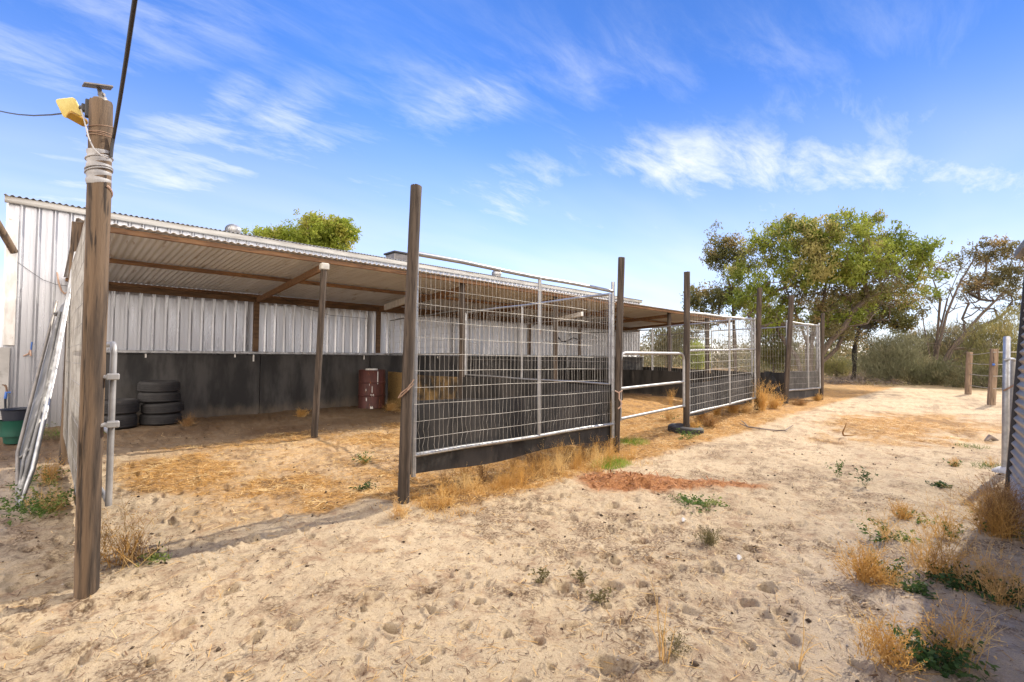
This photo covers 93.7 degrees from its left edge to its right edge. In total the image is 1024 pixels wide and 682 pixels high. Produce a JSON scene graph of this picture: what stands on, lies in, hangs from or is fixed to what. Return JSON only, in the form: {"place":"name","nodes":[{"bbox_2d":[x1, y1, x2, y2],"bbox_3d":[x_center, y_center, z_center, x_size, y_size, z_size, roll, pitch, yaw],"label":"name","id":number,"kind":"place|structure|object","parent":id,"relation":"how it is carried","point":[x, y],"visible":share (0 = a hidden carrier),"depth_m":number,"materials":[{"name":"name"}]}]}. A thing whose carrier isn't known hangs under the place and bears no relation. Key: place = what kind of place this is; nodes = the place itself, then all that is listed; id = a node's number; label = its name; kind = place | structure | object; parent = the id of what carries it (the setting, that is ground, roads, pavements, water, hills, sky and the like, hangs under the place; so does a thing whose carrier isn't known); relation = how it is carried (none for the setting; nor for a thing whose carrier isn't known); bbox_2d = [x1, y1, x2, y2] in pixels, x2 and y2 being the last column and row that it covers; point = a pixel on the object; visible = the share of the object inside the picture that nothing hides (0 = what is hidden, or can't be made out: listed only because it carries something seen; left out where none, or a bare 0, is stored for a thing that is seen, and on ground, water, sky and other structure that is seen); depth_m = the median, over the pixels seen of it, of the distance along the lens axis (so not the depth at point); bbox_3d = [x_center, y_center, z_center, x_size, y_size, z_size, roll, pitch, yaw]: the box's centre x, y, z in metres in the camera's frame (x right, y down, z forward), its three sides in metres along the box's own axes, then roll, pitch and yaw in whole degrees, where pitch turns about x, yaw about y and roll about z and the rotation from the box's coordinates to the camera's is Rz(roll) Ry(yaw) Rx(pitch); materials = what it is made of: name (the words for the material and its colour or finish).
{"place":"outdoors","nodes":[
{"label":"outdoors","id":0,"kind":"place"},
{"bbox_2d":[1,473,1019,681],"bbox_3d":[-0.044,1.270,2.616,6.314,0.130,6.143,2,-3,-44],"label":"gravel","id":1,"kind":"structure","parent":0,"point":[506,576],"depth_m":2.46,"materials":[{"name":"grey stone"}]},
{"bbox_2d":[0,359,1023,681],"bbox_3d":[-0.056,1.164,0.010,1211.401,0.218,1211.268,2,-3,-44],"label":"ground","id":2,"kind":"structure","parent":0,"point":[948,405],"depth_m":2.85,"materials":[{"name":"beige sand"}]},
{"bbox_2d":[0,347,9,419],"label":"cement panel","id":3,"kind":"object","parent":2,"relation":"on","point":[4,363],"visible":0.57,"depth_m":7.34,"materials":[{"name":"beige concrete"}]},
{"bbox_2d":[0,420,23,443],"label":"green tub","id":4,"kind":"object","parent":2,"relation":"on","point":[10,431],"visible":0.51,"depth_m":6.32,"materials":[{"name":"green plastic"}]},
{"bbox_2d":[0,407,26,420],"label":"blue tub","id":5,"kind":"object","parent":4,"relation":"in","point":[14,414],"visible":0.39,"depth_m":6.33,"materials":[{"name":"plastic"}]},
{"bbox_2d":[0,475,75,525],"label":"green weed","id":6,"kind":"object","parent":2,"relation":"on","point":[48,505],"visible":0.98,"depth_m":3.51,"materials":[{"name":"plant"}]},
{"bbox_2d":[8,453,70,485],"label":"dry weed","id":7,"kind":"object","parent":2,"relation":"on","point":[47,472],"visible":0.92,"depth_m":4.44,"materials":[{"name":"plant"}]},
{"bbox_2d":[15,251,75,507],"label":"leaning gate","id":8,"kind":"structure","parent":2,"relation":"on","point":[30,440],"depth_m":4.17,"materials":[{"name":"grey metal"}]},
{"bbox_2d":[73,97,112,598],"bbox_3d":[-2.025,0.098,2.321,0.097,2.526,0.186,2,-2,-35],"label":"timber pole","id":9,"kind":"object","parent":2,"relation":"on","point":[90,443],"visible":0.92,"depth_m":2.29,"materials":[{"name":"brown wood"}]},
{"bbox_2d":[56,97,88,126],"bbox_3d":[-2.102,-1.113,2.324,0.162,0.125,0.074,1,-2,-6],"label":"floodlight","id":10,"kind":"object","parent":9,"relation":"attached to","point":[70,107],"visible":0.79,"depth_m":2.31,"materials":[{"name":"plastic"}]},
{"bbox_2d":[68,341,119,506],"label":"pipe gate","id":11,"kind":"structure","parent":9,"relation":"attached to","point":[111,424],"depth_m":2.39,"materials":[{"name":"white metal"}]},
{"bbox_2d":[82,82,112,99],"bbox_3d":[-2.006,-1.209,2.323,0.111,0.102,0.109,2,-3,-44],"label":"solar plate","id":12,"kind":"object","parent":9,"relation":"on","point":[99,88],"visible":0.79,"depth_m":2.31,"materials":[{"name":"grey metal"}]},
{"bbox_2d":[84,148,113,206],"bbox_3d":[-2.000,-0.784,2.323,0.111,0.281,0.115,2,-3,-44],"label":"pole wrap","id":13,"kind":"object","parent":9,"relation":"attached to","point":[92,165],"visible":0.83,"depth_m":2.28,"materials":[{"name":"fabric"}]},
{"bbox_2d":[109,0,137,157],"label":"overhead cable","id":14,"kind":"object","parent":9,"relation":"attached to","point":[127,48],"visible":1,"depth_m":1.84,"materials":[{"name":"black plastic"}]},
{"bbox_2d":[104,413,137,429],"bbox_3d":[-6.399,1.292,7.747,0.560,0.235,0.560,1,-2,-44],"label":"tyre","id":15,"kind":"object","parent":2,"relation":"on","point":[128,421],"visible":0.45,"depth_m":7.64,"materials":[{"name":"rubber"}]},
{"bbox_2d":[104,398,139,415],"bbox_3d":[-6.383,1.062,7.769,0.560,0.235,0.560,1,-1,6],"label":"tyre","id":16,"kind":"object","parent":15,"relation":"on","point":[125,406],"visible":0.59,"depth_m":7.65,"materials":[{"name":"rubber"}]},
{"bbox_2d":[100,488,182,569],"bbox_3d":[-2.195,1.089,2.798,0.522,0.432,0.663,2,-3,-44],"label":"dry weed","id":17,"kind":"object","parent":2,"relation":"on","point":[132,557],"visible":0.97,"depth_m":2.77,"materials":[{"name":"plant"}]},
{"bbox_2d":[138,412,181,425],"bbox_3d":[-6.010,1.321,8.213,0.600,0.185,0.600,3,-2,-44],"label":"tyre","id":18,"kind":"object","parent":2,"relation":"on","point":[158,420],"visible":0.89,"depth_m":7.98,"materials":[{"name":"rubber"}]},
{"bbox_2d":[141,401,183,414],"bbox_3d":[-5.978,1.138,8.219,0.600,0.185,0.600,0,-1,-12],"label":"tyre","id":19,"kind":"object","parent":18,"relation":"on","point":[160,408],"visible":0.93,"depth_m":8.00,"materials":[{"name":"rubber"}]},
{"bbox_2d":[137,391,180,402],"bbox_3d":[-6.037,0.957,8.225,0.600,0.180,0.600,-1,-3,21],"label":"tyre","id":20,"kind":"object","parent":19,"relation":"on","point":[163,397],"visible":0.92,"depth_m":7.99,"materials":[{"name":"rubber"}]},
{"bbox_2d":[137,380,180,392],"bbox_3d":[-6.045,0.776,8.230,0.600,0.185,0.600,3,-1,-36],"label":"tyre","id":21,"kind":"object","parent":20,"relation":"on","point":[153,386],"visible":1,"depth_m":8.02,"materials":[{"name":"rubber"}]},
{"bbox_2d":[241,208,362,250],"bbox_3d":[-11.743,-2.691,26.755,6.477,9.357,4.432,1,-2,-18],"label":"leafy tree","id":22,"kind":"object","parent":2,"relation":"on","point":[338,232],"visible":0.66,"depth_m":26.53,"materials":[{"name":"green plant"}]},
{"bbox_2d":[1,194,642,427],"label":"metal shed","id":23,"kind":"structure","parent":2,"relation":"on","point":[206,356],"depth_m":9.61,"materials":[{"name":"white paint"}]},
{"bbox_2d":[3,218,18,344],"bbox_3d":[-7.751,-0.917,7.424,0.142,1.966,0.045,2,-3,-44],"label":"white board","id":24,"kind":"object","parent":23,"relation":"attached to","point":[10,294],"visible":1,"depth_m":7.41,"materials":[{"name":"paint"}]},
{"bbox_2d":[0,221,17,253],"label":"timber rail","id":25,"kind":"object","parent":24,"relation":"attached to","point":[8,242],"visible":1,"depth_m":7.25,"materials":[{"name":"brown wood"}]},
{"bbox_2d":[225,224,240,232],"bbox_3d":[-5.921,-2.284,10.187,0.301,0.391,0.300,2,-3,-44],"label":"roof vent","id":26,"kind":"object","parent":23,"relation":"on","point":[234,228],"visible":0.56,"depth_m":10.08,"materials":[{"name":"white metal"}]},
{"bbox_2d":[383,250,406,260],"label":"roof unit","id":27,"kind":"structure","parent":23,"relation":"on","point":[395,254],"depth_m":12.97,"materials":[{"name":"grey metal"}]},
{"bbox_2d":[358,368,385,408],"bbox_3d":[-3.213,1.080,11.004,0.616,0.912,0.616,2,-3,-44],"label":"steel drum","id":28,"kind":"object","parent":2,"relation":"on","point":[371,388],"visible":0.99,"depth_m":10.76,"materials":[{"name":"red paint"}]},
{"bbox_2d":[58,217,727,465],"bbox_3d":[0.233,0.349,12.444,17.434,2.760,3.902,2,-3,-44],"label":"lean to shelter","id":29,"kind":"object","parent":2,"relation":"on","point":[181,264],"visible":0.67,"depth_m":8.64,"materials":[{"name":"brown wood"}]},
{"bbox_2d":[63,216,85,505],"bbox_3d":[-3.412,0.241,3.782,0.087,2.054,3.704,2,-3,-44],"label":"panel","id":30,"kind":"object","parent":29,"relation":"attached to","point":[73,345],"visible":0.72,"depth_m":3.52,"materials":[{"name":"metal"}]},
{"bbox_2d":[389,310,458,354],"bbox_3d":[-1.977,-0.130,10.363,0.044,0.861,3.494,2,-2,-36],"label":"panel","id":31,"kind":"object","parent":29,"relation":"attached to","point":[422,316],"visible":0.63,"depth_m":9.94,"materials":[{"name":"metal"}]},
{"bbox_2d":[381,495,416,519],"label":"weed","id":32,"kind":"object","parent":2,"relation":"on","point":[402,513],"visible":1,"depth_m":3.51,"materials":[{"name":"plant"}]},
{"bbox_2d":[397,184,421,503],"bbox_3d":[-0.812,0.096,3.796,0.095,2.660,0.209,2,-3,-44],"label":"fence post","id":33,"kind":"object","parent":2,"relation":"on","point":[403,493],"visible":0.95,"depth_m":3.76,"materials":[{"name":"brown wood"}]},
{"bbox_2d":[388,372,458,406],"bbox_3d":[-1.997,1.121,10.316,0.043,0.829,3.514,2,-2,-36],"label":"board divider","id":34,"kind":"object","parent":2,"relation":"on","point":[394,384],"visible":0.47,"depth_m":10.01,"materials":[{"name":"brown wood"}]},
{"bbox_2d":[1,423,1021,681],"bbox_3d":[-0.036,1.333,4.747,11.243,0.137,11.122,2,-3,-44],"label":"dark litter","id":35,"kind":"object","parent":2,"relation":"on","point":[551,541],"visible":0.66,"depth_m":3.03,"materials":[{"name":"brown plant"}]},
{"bbox_2d":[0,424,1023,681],"bbox_3d":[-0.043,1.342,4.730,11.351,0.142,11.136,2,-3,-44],"label":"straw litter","id":36,"kind":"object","parent":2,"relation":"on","point":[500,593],"visible":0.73,"depth_m":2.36,"materials":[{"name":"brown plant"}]},
{"bbox_2d":[2,425,1023,681],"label":"droppings","id":37,"kind":"object","parent":2,"relation":"on","point":[694,663],"visible":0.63,"depth_m":3.07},
{"bbox_2d":[409,433,652,519],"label":"dry grass","id":38,"kind":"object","parent":2,"relation":"on","point":[506,485],"visible":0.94,"depth_m":4.68,"materials":[{"name":"plant"}]},
{"bbox_2d":[462,293,610,451],"bbox_3d":[0.182,0.427,7.412,0.087,2.019,3.456,2,-2,-38],"label":"panel","id":39,"kind":"object","parent":2,"relation":"on","point":[484,388],"visible":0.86,"depth_m":7.45,"materials":[{"name":"metal"}]},
{"bbox_2d":[528,566,549,582],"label":"grey weed","id":40,"kind":"object","parent":2,"relation":"on","point":[543,573],"visible":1,"depth_m":2.55,"materials":[{"name":"plant"}]},
{"bbox_2d":[113,409,1000,529],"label":"straw litter","id":41,"kind":"object","parent":2,"relation":"on","point":[432,488],"visible":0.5,"depth_m":5.28,"materials":[{"name":"beige plant"}]},
{"bbox_2d":[568,566,589,582],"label":"grey weed","id":42,"kind":"object","parent":2,"relation":"on","point":[581,575],"visible":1,"depth_m":2.56,"materials":[{"name":"plant"}]},
{"bbox_2d":[586,586,615,604],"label":"grey weed","id":43,"kind":"object","parent":2,"relation":"on","point":[599,596],"visible":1,"depth_m":2.36,"materials":[{"name":"plant"}]},
{"bbox_2d":[566,329,651,393],"bbox_3d":[2.949,0.638,15.155,0.077,1.890,3.633,2,-2,-35],"label":"panel","id":44,"kind":"object","parent":2,"relation":"on","point":[636,377],"visible":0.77,"depth_m":14.46,"materials":[{"name":"metal"}]},
{"bbox_2d":[590,455,632,469],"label":"bright grass","id":45,"kind":"structure","parent":2,"relation":"on","point":[625,461],"depth_m":5.32,"materials":[{"name":"green plant"}]},
{"bbox_2d":[613,257,624,452],"bbox_3d":[1.323,0.239,5.956,0.088,2.564,0.180,1,-2,-29],"label":"fence post","id":46,"kind":"object","parent":2,"relation":"on","point":[619,321],"visible":0.89,"depth_m":5.92,"materials":[{"name":"brown wood"}]},
{"bbox_2d":[410,252,614,476],"bbox_3d":[0.217,0.171,4.939,0.097,2.012,2.928,-1,-3,45],"label":"panel","id":47,"kind":"object","parent":46,"relation":"attached to","point":[448,433],"visible":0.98,"depth_m":4.65,"materials":[{"name":"metal"}]},
{"bbox_2d":[620,351,684,420],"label":"pipe gate","id":48,"kind":"structure","parent":46,"relation":"attached to","point":[656,384],"depth_m":6.84,"materials":[{"name":"metal"}]},
{"bbox_2d":[620,436,648,445],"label":"bright grass","id":49,"kind":"structure","parent":2,"relation":"on","point":[627,440],"depth_m":6.70,"materials":[{"name":"green plant"}]},
{"bbox_2d":[641,575,692,664],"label":"straw stalks","id":50,"kind":"object","parent":2,"relation":"on","point":[675,642],"visible":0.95,"depth_m":1.93,"materials":[{"name":"beige plant"}]},
{"bbox_2d":[660,399,679,420],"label":"dry weed","id":51,"kind":"object","parent":2,"relation":"on","point":[668,417],"visible":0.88,"depth_m":9.01,"materials":[{"name":"plant"}]},
{"bbox_2d":[576,467,767,491],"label":"bark mulch","id":52,"kind":"object","parent":2,"relation":"on","point":[635,474],"visible":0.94,"depth_m":4.53,"materials":[{"name":"brown wood"}]},
{"bbox_2d":[640,326,704,366],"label":"round bush","id":53,"kind":"object","parent":2,"relation":"on","point":[678,344],"visible":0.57,"depth_m":37.75,"materials":[{"name":"green plant"}]},
{"bbox_2d":[642,332,704,372],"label":"panel","id":54,"kind":"object","parent":2,"relation":"on","point":[672,369],"visible":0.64,"depth_m":18.28,"materials":[{"name":"metal"}]},
{"bbox_2d":[668,423,703,434],"bbox_3d":[2.791,1.441,7.721,0.550,0.170,0.550,5,-1,-44],"label":"tyre","id":55,"kind":"object","parent":2,"relation":"on","point":[674,427],"visible":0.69,"depth_m":7.53,"materials":[{"name":"rubber"}]},
{"bbox_2d":[683,271,689,426],"bbox_3d":[2.803,0.230,7.699,0.102,2.686,0.188,0,-2,6],"label":"fence post","id":56,"kind":"object","parent":2,"relation":"on","point":[686,415],"visible":0.88,"depth_m":7.66,"materials":[{"name":"brown wood"}]},
{"bbox_2d":[677,339,710,368],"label":"green bush","id":57,"kind":"object","parent":2,"relation":"on","point":[694,362],"visible":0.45,"depth_m":33.73,"materials":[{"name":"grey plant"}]},
{"bbox_2d":[668,493,729,513],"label":"green weed","id":58,"kind":"object","parent":2,"relation":"on","point":[699,502],"visible":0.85,"depth_m":3.93,"materials":[{"name":"green plant"}]},
{"bbox_2d":[652,317,752,405],"bbox_3d":[4.564,0.517,11.968,0.076,1.957,3.594,1,-2,-19],"label":"panel","id":59,"kind":"object","parent":2,"relation":"on","point":[658,376],"visible":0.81,"depth_m":12.46,"materials":[{"name":"metal"}]},
{"bbox_2d":[692,523,722,548],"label":"grey weed","id":60,"kind":"object","parent":2,"relation":"on","point":[708,538],"visible":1,"depth_m":3.08,"materials":[{"name":"plant"}]},
{"bbox_2d":[696,412,725,427],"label":"dry weed","id":61,"kind":"object","parent":2,"relation":"on","point":[712,422],"visible":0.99,"depth_m":8.17,"materials":[{"name":"beige plant"}]},
{"bbox_2d":[680,219,766,370],"bbox_3d":[9.549,-1.752,21.523,4.139,7.447,2.263,0,-2,0],"label":"slender tree","id":62,"kind":"object","parent":2,"relation":"on","point":[720,255],"visible":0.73,"depth_m":21.37,"materials":[{"name":"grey plant"}]},
{"bbox_2d":[733,401,757,412],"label":"dry weed","id":63,"kind":"object","parent":2,"relation":"on","point":[746,409],"visible":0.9,"depth_m":9.80,"materials":[{"name":"plant"}]},
{"bbox_2d":[754,288,761,409],"bbox_3d":[5.199,0.231,10.143,0.106,2.714,0.197,1,-2,-21],"label":"fence post","id":64,"kind":"object","parent":2,"relation":"on","point":[758,322],"visible":0.88,"depth_m":10.10,"materials":[{"name":"brown wood"}]},
{"bbox_2d":[690,312,755,415],"bbox_3d":[3.980,0.373,8.976,0.108,1.828,3.257,-1,-3,44],"label":"panel","id":65,"kind":"object","parent":64,"relation":"attached to","point":[708,396],"visible":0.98,"depth_m":8.95,"materials":[{"name":"metal"}]},
{"bbox_2d":[750,377,780,410],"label":"dry weed","id":66,"kind":"object","parent":2,"relation":"on","point":[761,404],"visible":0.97,"depth_m":10.02,"materials":[{"name":"plant"}]},
{"bbox_2d":[764,371,782,400],"bbox_3d":[6.416,1.107,11.859,0.274,0.708,0.690,0,-2,6],"label":"rubber sheet","id":67,"kind":"object","parent":2,"relation":"on","point":[768,375],"visible":0.68,"depth_m":11.99,"materials":[{"name":"black rubber"}]},
{"bbox_2d":[743,301,804,372],"bbox_3d":[12.771,-0.062,23.538,2.527,4.244,2.953,2,-3,-44],"label":"dense bush","id":68,"kind":"object","parent":2,"relation":"on","point":[772,351],"visible":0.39,"depth_m":23.27,"materials":[{"name":"green plant"}]},
{"bbox_2d":[764,390,788,408],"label":"dry weed","id":69,"kind":"object","parent":2,"relation":"on","point":[773,404],"visible":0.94,"depth_m":10.38,"materials":[{"name":"plant"}]},
{"bbox_2d":[783,295,793,403],"bbox_3d":[6.564,0.270,11.397,0.259,2.713,0.118,-1,-2,34],"label":"fence post","id":70,"kind":"object","parent":2,"relation":"on","point":[788,346],"visible":0.95,"depth_m":11.35,"materials":[{"name":"brown wood"}]},
{"bbox_2d":[779,617,818,669],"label":"straw stalks","id":71,"kind":"object","parent":2,"relation":"on","point":[800,661],"visible":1,"depth_m":1.84,"materials":[{"name":"beige plant"}]},
{"bbox_2d":[819,313,824,399],"bbox_3d":[8.270,0.479,12.801,0.091,2.459,0.162,1,-2,-20],"label":"fence post","id":72,"kind":"object","parent":2,"relation":"on","point":[822,350],"visible":0.95,"depth_m":12.77,"materials":[{"name":"brown wood"}]},
{"bbox_2d":[711,324,817,394],"bbox_3d":[7.467,0.581,14.566,0.087,1.979,3.647,1,-2,-24],"label":"panel","id":73,"kind":"object","parent":72,"relation":"attached to","point":[779,377],"visible":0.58,"depth_m":14.18,"materials":[{"name":"metal"}]},
{"bbox_2d":[784,321,820,398],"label":"panel","id":74,"kind":"object","parent":72,"relation":"attached to","point":[806,383],"visible":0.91,"depth_m":12.21,"materials":[{"name":"metal"}]},
{"bbox_2d":[640,322,1017,378],"bbox_3d":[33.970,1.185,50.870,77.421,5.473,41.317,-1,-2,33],"label":"distant scrub","id":75,"kind":"object","parent":2,"relation":"on","point":[715,355],"visible":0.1,"depth_m":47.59,"materials":[{"name":"green plant"}]},
{"bbox_2d":[798,343,860,378],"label":"bush","id":76,"kind":"object","parent":2,"relation":"on","point":[833,366],"visible":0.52,"depth_m":25.92,"materials":[{"name":"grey plant"}]},
{"bbox_2d":[719,205,954,371],"bbox_3d":[12.828,-1.744,18.910,8.740,7.435,5.391,0,-2,13],"label":"spreading tree","id":77,"kind":"object","parent":2,"relation":"on","point":[815,245],"visible":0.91,"depth_m":18.78,"materials":[{"name":"green plant"}]},
{"bbox_2d":[797,276,930,379],"bbox_3d":[18.523,-0.610,25.470,6.165,5.582,3.638,1,-2,-3],"label":"black trunk tree","id":78,"kind":"object","parent":2,"relation":"on","point":[899,320],"visible":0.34,"depth_m":24.84,"materials":[{"name":"green plant"}]},
{"bbox_2d":[813,533,938,599],"bbox_3d":[1.943,1.182,2.580,0.455,0.266,0.536,2,-3,-44],"label":"dry weed","id":79,"kind":"object","parent":2,"relation":"on","point":[867,570],"visible":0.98,"depth_m":2.55,"materials":[{"name":"plant"}]},
{"bbox_2d":[824,370,944,384],"bbox_3d":[19.754,1.989,25.107,15.968,1.590,7.749,2,-3,-44],"label":"dead brushwood","id":80,"kind":"object","parent":2,"relation":"on","point":[838,380],"visible":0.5,"depth_m":22.16,"materials":[{"name":"plant"}]},
{"bbox_2d":[851,502,931,544],"bbox_3d":[2.460,1.213,3.129,0.425,0.251,0.413,1,-2,-23],"label":"weed","id":81,"kind":"object","parent":2,"relation":"on","point":[884,529],"visible":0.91,"depth_m":3.15,"materials":[{"name":"plant"}]},
{"bbox_2d":[849,327,937,382],"bbox_3d":[18.156,0.696,22.763,4.172,2.904,2.781,0,-2,13],"label":"grey shrub","id":82,"kind":"object","parent":2,"relation":"on","point":[895,352],"visible":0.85,"depth_m":22.64,"materials":[{"name":"brown plant"}]},
{"bbox_2d":[854,377,976,385],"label":"saltbush scrub","id":83,"kind":"object","parent":2,"relation":"on","point":[869,382],"visible":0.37,"depth_m":20.15,"materials":[{"name":"green plant"}]},
{"bbox_2d":[884,498,952,525],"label":"dry weed","id":84,"kind":"object","parent":2,"relation":"on","point":[902,514],"visible":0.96,"depth_m":3.61,"materials":[{"name":"plant"}]},
{"bbox_2d":[841,588,1008,681],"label":"dry weed","id":85,"kind":"object","parent":2,"relation":"on","point":[929,657],"visible":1,"depth_m":1.86,"materials":[{"name":"plant"}]},
{"bbox_2d":[896,353,964,384],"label":"grey shrub","id":86,"kind":"object","parent":2,"relation":"on","point":[925,375],"visible":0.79,"depth_m":20.89,"materials":[{"name":"brown plant"}]},
{"bbox_2d":[881,504,999,581],"bbox_3d":[2.344,1.119,2.665,0.440,0.371,0.450,0,-2,16],"label":"dry weed","id":87,"kind":"object","parent":2,"relation":"on","point":[941,561],"visible":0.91,"depth_m":2.64,"materials":[{"name":"plant"}]},
{"bbox_2d":[892,317,996,363],"bbox_3d":[23.907,0.406,26.505,6.414,3.676,2.869,0,-2,1],"label":"grey shrub","id":88,"kind":"object","parent":2,"relation":"on","point":[944,345],"visible":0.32,"depth_m":26.17,"materials":[{"name":"brown plant"}]},
{"bbox_2d":[916,490,980,540],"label":"dry weed","id":89,"kind":"object","parent":2,"relation":"on","point":[948,526],"visible":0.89,"depth_m":3.23,"materials":[{"name":"plant"}]},
{"bbox_2d":[903,235,1023,364],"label":"windswept tree","id":90,"kind":"object","parent":2,"relation":"on","point":[977,280],"visible":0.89,"depth_m":23.93,"materials":[{"name":"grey plant"}]},
{"bbox_2d":[932,360,1001,388],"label":"dark shrub","id":91,"kind":"object","parent":2,"relation":"on","point":[960,380],"visible":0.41,"depth_m":19.08,"materials":[{"name":"green plant"}]},
{"bbox_2d":[915,540,1023,609],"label":"weed","id":92,"kind":"object","parent":2,"relation":"on","point":[952,578],"visible":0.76,"depth_m":2.50,"materials":[{"name":"plant"}]},
{"bbox_2d":[939,528,1023,611],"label":"dry weed","id":93,"kind":"object","parent":2,"relation":"on","point":[1018,591],"visible":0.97,"depth_m":2.38,"materials":[{"name":"plant"}]},
{"bbox_2d":[941,464,1023,543],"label":"dry bush","id":94,"kind":"object","parent":2,"relation":"on","point":[1002,523],"visible":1,"depth_m":3.29,"materials":[{"name":"plant"}]},
{"bbox_2d":[951,304,1020,380],"bbox_3d":[20.284,0.184,19.976,3.844,3.732,2.522,1,-2,-23],"label":"yellow shrub","id":95,"kind":"object","parent":2,"relation":"on","point":[1003,329],"visible":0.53,"depth_m":19.91,"materials":[{"name":"grey plant"}]},
{"bbox_2d":[964,349,1016,404],"bbox_3d":[13.434,1.012,13.621,3.779,1.511,3.569,1,-2,-5],"label":"strand fence","id":96,"kind":"object","parent":2,"relation":"on","point":[993,364],"visible":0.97,"depth_m":11.80,"materials":[{"name":"wood"}]},
{"bbox_2d":[962,474,1023,512],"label":"dry weed","id":97,"kind":"object","parent":2,"relation":"on","point":[994,490],"visible":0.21,"depth_m":3.83,"materials":[{"name":"plant"}]},
{"bbox_2d":[991,336,1010,473],"bbox_3d":[5.317,0.728,5.126,0.340,1.561,0.332,2,-3,-44],"label":"gate post","id":98,"kind":"object","parent":2,"relation":"on","point":[1006,365],"visible":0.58,"depth_m":5.13,"materials":[{"name":"white metal"}]},
{"bbox_2d":[1004,358,1015,420],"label":"farm gate","id":99,"kind":"structure","parent":98,"relation":"attached to","point":[1012,368],"depth_m":5.26,"materials":[{"name":"white metal"}]},
{"bbox_2d":[1004,240,1023,508],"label":"tin shed","id":100,"kind":"structure","parent":2,"relation":"on","point":[1015,462],"depth_m":4.29,"materials":[{"name":"grey metal"}]},
{"bbox_2d":[0,0,1023,358],"label":"sky","id":101,"kind":"structure","parent":0,"point":[558,139],"materials":[{"name":"blue"}]},
{"bbox_2d":[972,456,998,469],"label":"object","id":102,"kind":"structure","parent":0,"point":[991,464],"depth_m":5.36,"materials":[{"name":"plant"}]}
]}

